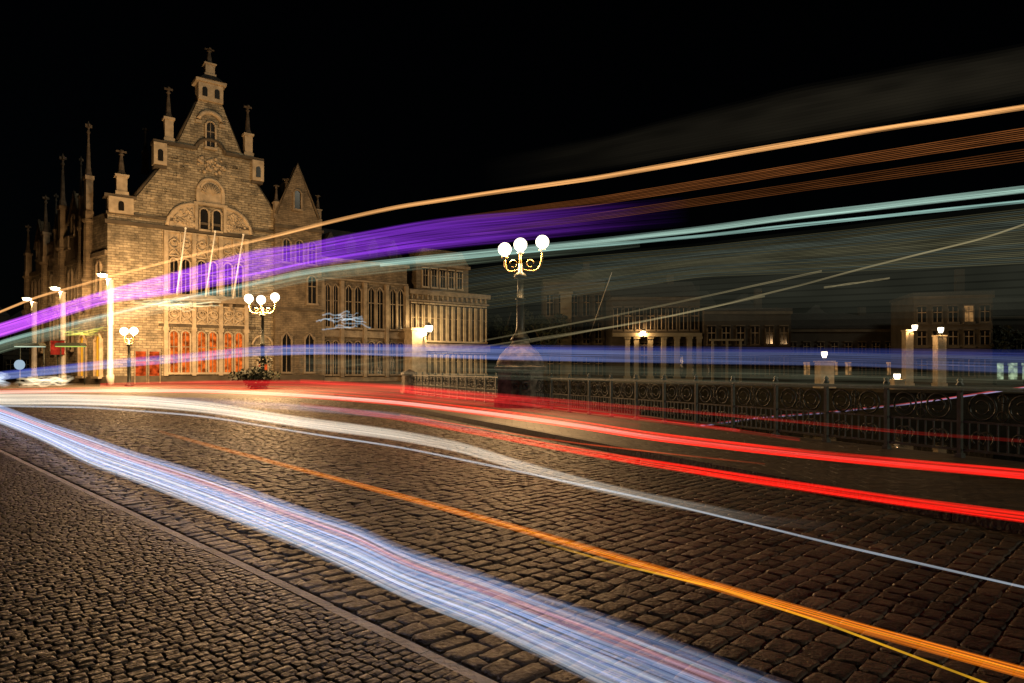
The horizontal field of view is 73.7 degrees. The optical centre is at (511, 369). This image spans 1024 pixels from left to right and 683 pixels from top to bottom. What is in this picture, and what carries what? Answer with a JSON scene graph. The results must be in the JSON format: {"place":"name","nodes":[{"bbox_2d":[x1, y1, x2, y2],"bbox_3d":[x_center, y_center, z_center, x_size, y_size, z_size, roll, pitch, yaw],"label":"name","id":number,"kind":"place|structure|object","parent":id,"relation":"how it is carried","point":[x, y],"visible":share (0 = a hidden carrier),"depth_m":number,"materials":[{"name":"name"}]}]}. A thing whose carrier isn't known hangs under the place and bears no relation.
{"place":"outdoors","nodes":[
{"label":"outdoors","id":0,"kind":"place"},
{"bbox_2d":[0,307,9,377],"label":"town house","id":1,"kind":"structure","parent":0,"point":[4,315],"depth_m":119.25,"materials":[{"name":"paint"}]},
{"bbox_2d":[1,310,28,377],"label":"town house","id":2,"kind":"structure","parent":0,"point":[16,328],"depth_m":118.00,"materials":[{"name":"stone"}]},
{"bbox_2d":[0,452,476,682],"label":"pavement","id":3,"kind":"structure","parent":0,"point":[313,630],"depth_m":3.90,"materials":[{"name":"stone"}]},
{"bbox_2d":[401,248,490,380],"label":"guild house","id":4,"kind":"structure","parent":0,"point":[447,306],"depth_m":92.31,"materials":[{"name":"stone"}]},
{"bbox_2d":[429,303,435,341],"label":"column","id":5,"kind":"structure","parent":4,"relation":"in","point":[431,308],"depth_m":90.63,"materials":[{"name":"stone"}]},
{"bbox_2d":[435,303,441,342],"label":"column","id":6,"kind":"structure","parent":4,"relation":"in","point":[437,308],"depth_m":91.19,"materials":[{"name":"stone"}]},
{"bbox_2d":[441,304,447,342],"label":"column","id":7,"kind":"structure","parent":4,"relation":"in","point":[443,308],"depth_m":91.74,"materials":[{"name":"stone"}]},
{"bbox_2d":[447,304,453,342],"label":"column","id":8,"kind":"structure","parent":4,"relation":"in","point":[449,309],"depth_m":92.31,"materials":[{"name":"stone"}]},
{"bbox_2d":[453,305,459,342],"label":"column","id":9,"kind":"structure","parent":4,"relation":"in","point":[455,309],"depth_m":92.85,"materials":[{"name":"stone"}]},
{"bbox_2d":[459,305,464,342],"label":"column","id":10,"kind":"structure","parent":4,"relation":"in","point":[461,310],"depth_m":93.44,"materials":[{"name":"stone"}]},
{"bbox_2d":[470,306,476,343],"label":"column","id":11,"kind":"structure","parent":4,"relation":"in","point":[472,310],"depth_m":94.54,"materials":[{"name":"stone"}]},
{"bbox_2d":[481,307,487,343],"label":"column","id":12,"kind":"structure","parent":4,"relation":"in","point":[483,311],"depth_m":95.68,"materials":[{"name":"stone"}]},
{"bbox_2d":[0,398,1023,682],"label":"road","id":13,"kind":"structure","parent":0,"point":[274,460],"depth_m":5.49,"materials":[{"name":"stone"}]},
{"bbox_2d":[0,378,1023,682],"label":"square","id":14,"kind":"structure","parent":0,"point":[14,388],"depth_m":11.38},
{"bbox_2d":[21,295,37,382],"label":"tall street lamp","id":15,"kind":"object","parent":14,"relation":"on","point":[33,376],"visible":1,"depth_m":71.80,"materials":[{"name":"metal"}]},
{"bbox_2d":[13,343,45,383],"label":"bus shelter","id":16,"kind":"object","parent":14,"relation":"on","point":[20,345],"visible":0.88,"depth_m":66.01,"materials":[{"name":"paint"}]},
{"bbox_2d":[49,285,66,383],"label":"tall street lamp","id":17,"kind":"object","parent":14,"relation":"on","point":[62,312],"visible":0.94,"depth_m":66.81,"materials":[{"name":"metal"}]},
{"bbox_2d":[96,271,113,384],"bbox_3d":[-36.727,-3.750,61.673,0.966,10.300,1.455,0,0,45],"label":"tall street lamp","id":18,"kind":"object","parent":14,"relation":"on","point":[110,324],"visible":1,"depth_m":61.79,"materials":[{"name":"metal"}]},
{"bbox_2d":[22,47,323,383],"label":"post office","id":19,"kind":"structure","parent":14,"relation":"on","point":[194,243],"depth_m":73.83,"materials":[{"name":"stone"}]},
{"bbox_2d":[66,268,73,302],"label":"window","id":20,"kind":"structure","parent":19,"relation":"in","point":[70,275],"depth_m":74.85,"materials":[{"name":"glass"}]},
{"bbox_2d":[66,312,73,351],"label":"window","id":21,"kind":"structure","parent":19,"relation":"in","point":[70,318],"depth_m":74.88,"materials":[{"name":"glass"}]},
{"bbox_2d":[75,334,87,377],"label":"window","id":22,"kind":"structure","parent":19,"relation":"in","point":[82,339],"depth_m":72.45,"materials":[{"name":"glass"}]},
{"bbox_2d":[91,332,102,378],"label":"window","id":23,"kind":"structure","parent":19,"relation":"in","point":[97,343],"depth_m":69.44,"materials":[{"name":"glass"}]},
{"bbox_2d":[94,260,102,297],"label":"window","id":24,"kind":"structure","parent":19,"relation":"in","point":[98,267],"depth_m":69.44,"materials":[{"name":"glass"}]},
{"bbox_2d":[134,349,146,383],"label":"door","id":25,"kind":"structure","parent":19,"relation":"in","point":[140,367],"depth_m":69.73,"materials":[{"name":"glass"}]},
{"bbox_2d":[148,349,160,382],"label":"door","id":26,"kind":"structure","parent":19,"relation":"in","point":[154,367],"depth_m":70.51,"materials":[{"name":"glass"}]},
{"bbox_2d":[168,257,179,293],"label":"window","id":27,"kind":"structure","parent":19,"relation":"in","point":[173,263],"depth_m":71.57,"materials":[{"name":"glass"}]},
{"bbox_2d":[168,329,180,374],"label":"window","id":28,"kind":"structure","parent":19,"relation":"in","point":[173,335],"depth_m":71.57,"materials":[{"name":"glass"}]},
{"bbox_2d":[180,258,190,293],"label":"window","id":29,"kind":"structure","parent":19,"relation":"in","point":[185,278],"depth_m":72.29,"materials":[{"name":"glass"}]},
{"bbox_2d":[180,330,191,373],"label":"window","id":30,"kind":"structure","parent":19,"relation":"in","point":[185,336],"depth_m":72.29,"materials":[{"name":"glass"}]},
{"bbox_2d":[196,259,206,294],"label":"window","id":31,"kind":"structure","parent":19,"relation":"in","point":[201,266],"depth_m":73.25,"materials":[{"name":"glass"}]},
{"bbox_2d":[196,330,207,373],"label":"window","id":32,"kind":"structure","parent":19,"relation":"in","point":[201,336],"depth_m":73.25,"materials":[{"name":"glass"}]},
{"bbox_2d":[199,207,209,231],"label":"window","id":33,"kind":"structure","parent":19,"relation":"in","point":[204,214],"depth_m":73.43,"materials":[{"name":"glass"}]},
{"bbox_2d":[204,120,216,150],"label":"window","id":34,"kind":"structure","parent":19,"relation":"in","point":[210,127],"depth_m":73.81,"materials":[{"name":"glass"}]},
{"bbox_2d":[207,261,217,295],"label":"window","id":35,"kind":"structure","parent":19,"relation":"in","point":[213,279],"depth_m":74.03,"materials":[{"name":"glass"}]},
{"bbox_2d":[207,331,218,373],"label":"window","id":36,"kind":"structure","parent":19,"relation":"in","point":[212,337],"depth_m":73.92,"materials":[{"name":"glass"}]},
{"bbox_2d":[211,209,222,232],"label":"window","id":37,"kind":"structure","parent":19,"relation":"in","point":[216,215],"depth_m":74.22,"materials":[{"name":"glass"}]},
{"bbox_2d":[223,262,232,296],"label":"window","id":38,"kind":"structure","parent":19,"relation":"in","point":[227,266],"depth_m":74.86,"materials":[{"name":"glass"}]},
{"bbox_2d":[223,331,232,373],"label":"window","id":39,"kind":"structure","parent":19,"relation":"in","point":[227,336],"depth_m":74.86,"materials":[{"name":"glass"}]},
{"bbox_2d":[233,263,243,297],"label":"window","id":40,"kind":"structure","parent":19,"relation":"in","point":[239,291],"depth_m":75.69,"materials":[{"name":"glass"}]},
{"bbox_2d":[233,332,243,373],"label":"window","id":41,"kind":"structure","parent":19,"relation":"in","point":[238,338],"depth_m":75.58,"materials":[{"name":"glass"}]},
{"bbox_2d":[280,332,292,373],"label":"window","id":42,"kind":"structure","parent":19,"relation":"in","point":[286,339],"depth_m":78.21,"materials":[{"name":"glass"}]},
{"bbox_2d":[281,238,292,263],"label":"window","id":43,"kind":"structure","parent":19,"relation":"in","point":[286,244],"depth_m":78.21,"materials":[{"name":"glass"}]},
{"bbox_2d":[292,189,302,211],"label":"window","id":44,"kind":"structure","parent":19,"relation":"in","point":[297,194],"depth_m":79.03,"materials":[{"name":"glass"}]},
{"bbox_2d":[294,239,304,264],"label":"window","id":45,"kind":"structure","parent":19,"relation":"in","point":[299,246],"depth_m":79.13,"materials":[{"name":"glass"}]},
{"bbox_2d":[303,332,315,373],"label":"window","id":46,"kind":"structure","parent":19,"relation":"in","point":[309,341],"depth_m":79.84,"materials":[{"name":"glass"}]},
{"bbox_2d":[307,241,317,266],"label":"window","id":47,"kind":"structure","parent":19,"relation":"in","point":[311,245],"depth_m":80.04,"materials":[{"name":"glass"}]},
{"bbox_2d":[306,275,318,305],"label":"window","id":48,"kind":"structure","parent":19,"relation":"in","point":[311,281],"depth_m":80.04,"materials":[{"name":"glass"}]},
{"bbox_2d":[0,450,497,682],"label":"kerb","id":49,"kind":"structure","parent":14,"relation":"on","point":[409,645],"depth_m":4.22,"materials":[{"name":"stone"}]},
{"bbox_2d":[228,355,280,388],"bbox_3d":[-18.780,0.140,51.021,3.112,2.577,4.001,0,0,43],"label":"dark shrub","id":50,"kind":"object","parent":14,"relation":"on","point":[256,377],"visible":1,"depth_m":50.51,"materials":[{"name":"green plant"}]},
{"bbox_2d":[247,301,276,388],"bbox_3d":[-19.050,-2.245,51.882,2.670,7.290,1.016,0,0,0],"label":"street lamp","id":51,"kind":"object","parent":14,"relation":"on","point":[262,315],"visible":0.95,"depth_m":51.90,"materials":[{"name":"metal"}]},
{"bbox_2d":[322,228,409,381],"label":"stone wing","id":52,"kind":"structure","parent":14,"relation":"on","point":[365,303],"depth_m":84.75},
{"bbox_2d":[325,283,331,328],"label":"window","id":53,"kind":"structure","parent":52,"relation":"in","point":[328,289],"depth_m":81.88,"materials":[{"name":"glass"}]},
{"bbox_2d":[325,340,331,375],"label":"window","id":54,"kind":"structure","parent":52,"relation":"in","point":[328,344],"depth_m":81.88,"materials":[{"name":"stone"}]},
{"bbox_2d":[332,283,339,328],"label":"window","id":55,"kind":"structure","parent":52,"relation":"in","point":[335,288],"depth_m":82.42,"materials":[{"name":"glass"}]},
{"bbox_2d":[332,340,339,375],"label":"window","id":56,"kind":"structure","parent":52,"relation":"in","point":[335,346],"depth_m":82.42,"materials":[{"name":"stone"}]},
{"bbox_2d":[344,285,353,328],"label":"window","id":57,"kind":"structure","parent":52,"relation":"in","point":[348,290],"depth_m":83.43,"materials":[{"name":"glass"}]},
{"bbox_2d":[344,340,353,375],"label":"window","id":58,"kind":"structure","parent":52,"relation":"in","point":[348,345],"depth_m":83.43,"materials":[{"name":"glass"}]},
{"bbox_2d":[353,285,362,329],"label":"window","id":59,"kind":"structure","parent":52,"relation":"in","point":[357,291],"depth_m":84.15,"materials":[{"name":"glass"}]},
{"bbox_2d":[353,341,362,375],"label":"window","id":60,"kind":"structure","parent":52,"relation":"in","point":[357,347],"depth_m":84.15,"materials":[{"name":"glass"}]},
{"bbox_2d":[367,286,376,329],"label":"window","id":61,"kind":"structure","parent":52,"relation":"in","point":[371,293],"depth_m":85.35,"materials":[{"name":"glass"}]},
{"bbox_2d":[367,341,376,375],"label":"window","id":62,"kind":"structure","parent":52,"relation":"in","point":[371,346],"depth_m":85.35,"materials":[{"name":"glass"}]},
{"bbox_2d":[376,287,384,330],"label":"window","id":63,"kind":"structure","parent":52,"relation":"in","point":[380,293],"depth_m":86.10,"materials":[{"name":"glass"}]},
{"bbox_2d":[376,341,384,375],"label":"window","id":64,"kind":"structure","parent":52,"relation":"in","point":[380,346],"depth_m":86.10,"materials":[{"name":"glass"}]},
{"bbox_2d":[389,288,397,330],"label":"window","id":65,"kind":"structure","parent":52,"relation":"in","point":[392,293],"depth_m":87.07,"materials":[{"name":"glass"}]},
{"bbox_2d":[389,342,397,375],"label":"window","id":66,"kind":"structure","parent":52,"relation":"in","point":[392,346],"depth_m":87.07,"materials":[{"name":"glass"}]},
{"bbox_2d":[397,289,404,330],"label":"window","id":67,"kind":"structure","parent":52,"relation":"in","point":[400,294],"depth_m":87.76,"materials":[{"name":"glass"}]},
{"bbox_2d":[397,342,404,375],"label":"window","id":68,"kind":"structure","parent":52,"relation":"in","point":[400,345],"depth_m":87.76,"materials":[{"name":"glass"}]},
{"bbox_2d":[403,322,431,380],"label":"corner pier","id":69,"kind":"structure","parent":14,"relation":"on","point":[415,341],"depth_m":87.06,"materials":[{"name":"stone"}]},
{"bbox_2d":[487,288,532,351],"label":"leafy tree","id":70,"kind":"object","parent":14,"relation":"on","point":[496,320],"visible":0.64,"depth_m":100.69,"materials":[{"name":"green plant"}]},
{"bbox_2d":[334,394,1023,534],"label":"bridge kerb","id":71,"kind":"structure","parent":14,"relation":"on","point":[998,521],"depth_m":8.15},
{"bbox_2d":[0,0,1023,372],"label":"sky","id":72,"kind":"structure","parent":0,"point":[838,156],"materials":[{"name":"black"}]},
{"bbox_2d":[540,262,611,381],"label":"canal house","id":73,"kind":"structure","parent":0,"point":[577,351],"depth_m":98.95,"materials":[{"name":"brick"}]},
{"bbox_2d":[335,392,1023,517],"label":"bridge pavement","id":74,"kind":"structure","parent":0,"point":[988,484],"depth_m":10.50,"materials":[{"name":"stone"}]},
{"bbox_2d":[400,369,417,393],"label":"end pier","id":75,"kind":"structure","parent":74,"relation":"on","point":[406,380],"depth_m":37.55,"materials":[{"name":"stone"}]},
{"bbox_2d":[411,372,497,401],"bbox_3d":[-2.851,0.700,31.451,0.110,1.200,13.255,0,0,-24],"label":"iron railing","id":76,"kind":"object","parent":74,"relation":"on","point":[463,391],"visible":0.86,"depth_m":30.43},
{"bbox_2d":[494,248,546,407],"bbox_3d":[0.346,-1.750,24.400,1.940,6.100,1.848,0,0,0],"label":"street lamp","id":77,"kind":"object","parent":74,"relation":"on","point":[519,366],"visible":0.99,"depth_m":23.80,"materials":[{"name":"metal"}]},
{"bbox_2d":[534,373,1023,457],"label":"iron railing","id":78,"kind":"object","parent":74,"relation":"on","point":[887,386],"visible":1,"depth_m":12.79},
{"bbox_2d":[694,285,715,308],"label":"canal house","id":79,"kind":"structure","parent":0,"point":[707,301],"depth_m":111.86,"materials":[{"name":"paint"}]},
{"bbox_2d":[716,293,753,307],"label":"canal house","id":80,"kind":"structure","parent":0,"point":[742,300],"depth_m":112.02,"materials":[{"name":"paint"}]},
{"bbox_2d":[700,289,792,382],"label":"canal house","id":81,"kind":"structure","parent":0,"point":[747,344],"depth_m":92.00,"materials":[{"name":"brick"}]},
{"bbox_2d":[750,355,760,376],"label":"window","id":82,"kind":"structure","parent":81,"relation":"in","point":[754,360],"depth_m":91.95,"materials":[{"name":"black glass"}]},
{"bbox_2d":[779,355,789,376],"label":"window","id":83,"kind":"structure","parent":81,"relation":"in","point":[783,360],"depth_m":91.95,"materials":[{"name":"black glass"}]},
{"bbox_2d":[539,402,1023,461],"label":"water","id":84,"kind":"structure","parent":0,"point":[1002,436],"depth_m":49.87,"materials":[{"name":"black liquid"}]},
{"bbox_2d":[543,382,1023,393],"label":"quay","id":85,"kind":"structure","parent":0,"point":[1000,385],"depth_m":72.42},
{"bbox_2d":[516,309,569,381],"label":"leafy tree","id":86,"kind":"object","parent":85,"relation":"on","point":[543,327],"visible":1,"depth_m":92.15,"materials":[{"name":"green plant"}]},
{"bbox_2d":[604,275,702,382],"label":"canal house","id":87,"kind":"structure","parent":85,"relation":"on","point":[665,316],"depth_m":92.95,"materials":[{"name":"stone"}]},
{"bbox_2d":[612,306,622,330],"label":"window","id":88,"kind":"structure","parent":87,"relation":"in","point":[617,312],"depth_m":92.94,"materials":[{"name":"black glass"}]},
{"bbox_2d":[623,306,633,330],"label":"window","id":89,"kind":"structure","parent":87,"relation":"in","point":[628,312],"depth_m":92.94,"materials":[{"name":"black glass"}]},
{"bbox_2d":[639,342,646,376],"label":"window","id":90,"kind":"structure","parent":87,"relation":"in","point":[643,349],"depth_m":92.94,"materials":[{"name":"black glass"}]},
{"bbox_2d":[645,306,655,330],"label":"window","id":91,"kind":"structure","parent":87,"relation":"in","point":[650,312],"depth_m":92.94,"materials":[{"name":"black glass"}]},
{"bbox_2d":[653,342,660,376],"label":"window","id":92,"kind":"structure","parent":87,"relation":"in","point":[656,349],"depth_m":92.94,"materials":[{"name":"black glass"}]},
{"bbox_2d":[656,306,666,330],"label":"window","id":93,"kind":"structure","parent":87,"relation":"in","point":[661,312],"depth_m":92.94,"materials":[{"name":"black glass"}]},
{"bbox_2d":[666,342,672,376],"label":"window","id":94,"kind":"structure","parent":87,"relation":"in","point":[669,349],"depth_m":92.94,"materials":[{"name":"black glass"}]},
{"bbox_2d":[667,306,677,330],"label":"window","id":95,"kind":"structure","parent":87,"relation":"in","point":[672,312],"depth_m":92.94,"materials":[{"name":"black glass"}]},
{"bbox_2d":[678,306,688,330],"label":"window","id":96,"kind":"structure","parent":87,"relation":"in","point":[683,312],"depth_m":92.94,"materials":[{"name":"black glass"}]},
{"bbox_2d":[690,306,699,330],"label":"window","id":97,"kind":"structure","parent":87,"relation":"in","point":[694,312],"depth_m":92.94,"materials":[{"name":"black glass"}]},
{"bbox_2d":[813,349,835,387],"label":"pier lamp","id":98,"kind":"object","parent":85,"relation":"on","point":[824,368],"visible":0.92,"depth_m":65.35,"materials":[{"name":"stone"}]},
{"bbox_2d":[901,322,917,385],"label":"pier lamp","id":99,"kind":"object","parent":85,"relation":"on","point":[908,355],"visible":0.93,"depth_m":72.60,"materials":[{"name":"stone"}]},
{"bbox_2d":[931,325,947,385],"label":"pier lamp","id":100,"kind":"object","parent":85,"relation":"on","point":[939,360],"visible":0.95,"depth_m":72.05,"materials":[{"name":"stone"}]},
{"bbox_2d":[889,269,994,384],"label":"canal house","id":101,"kind":"structure","parent":85,"relation":"on","point":[962,316],"depth_m":78.06,"materials":[{"name":"brick"}]},
{"bbox_2d":[915,357,928,377],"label":"window","id":102,"kind":"structure","parent":101,"relation":"in","point":[921,363],"depth_m":78.70,"materials":[{"name":"black glass"}]},
{"bbox_2d":[916,305,927,323],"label":"window","id":103,"kind":"structure","parent":101,"relation":"in","point":[921,311],"depth_m":78.70,"materials":[{"name":"black glass"}]},
{"bbox_2d":[946,357,959,377],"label":"window","id":104,"kind":"structure","parent":101,"relation":"in","point":[953,365],"depth_m":77.94,"materials":[{"name":"black glass"}]},
{"bbox_2d":[947,305,959,323],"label":"window","id":105,"kind":"structure","parent":101,"relation":"in","point":[952,311],"depth_m":77.94,"materials":[{"name":"black glass"}]},
{"bbox_2d":[962,357,975,377],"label":"window","id":106,"kind":"structure","parent":101,"relation":"in","point":[968,365],"depth_m":77.56,"materials":[{"name":"black glass"}]},
{"bbox_2d":[962,304,975,323],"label":"window","id":107,"kind":"structure","parent":101,"relation":"in","point":[968,310],"depth_m":77.56,"materials":[{"name":"glass"}]},
{"bbox_2d":[978,357,991,377],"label":"window","id":108,"kind":"structure","parent":101,"relation":"in","point":[984,365],"depth_m":77.16,"materials":[{"name":"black glass"}]},
{"bbox_2d":[978,304,991,322],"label":"window","id":109,"kind":"structure","parent":101,"relation":"in","point":[984,310],"depth_m":77.18,"materials":[{"name":"black glass"}]},
{"bbox_2d":[990,325,1023,384],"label":"leafy tree","id":110,"kind":"object","parent":85,"relation":"on","point":[999,343],"visible":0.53,"depth_m":78.37,"materials":[{"name":"green plant"}]},
{"bbox_2d":[791,307,890,381],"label":"canal house","id":111,"kind":"structure","parent":0,"point":[856,346],"depth_m":96.00,"materials":[{"name":"brick"}]},
{"bbox_2d":[993,298,1023,382],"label":"canal house","id":112,"kind":"structure","parent":0,"point":[1008,311],"depth_m":87.19,"materials":[{"name":"brick"}]},
{"bbox_2d":[1006,362,1019,380],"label":"window","id":113,"kind":"structure","parent":112,"relation":"in","point":[1012,368],"depth_m":87.05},
{"bbox_3d":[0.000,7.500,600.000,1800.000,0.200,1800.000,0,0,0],"label":"ground","id":114,"kind":"structure","parent":0,"visible":0},
{"bbox_2d":[543,385,1023,419],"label":"quay wall","id":115,"kind":"structure","parent":114,"relation":"on","point":[938,405],"depth_m":65.00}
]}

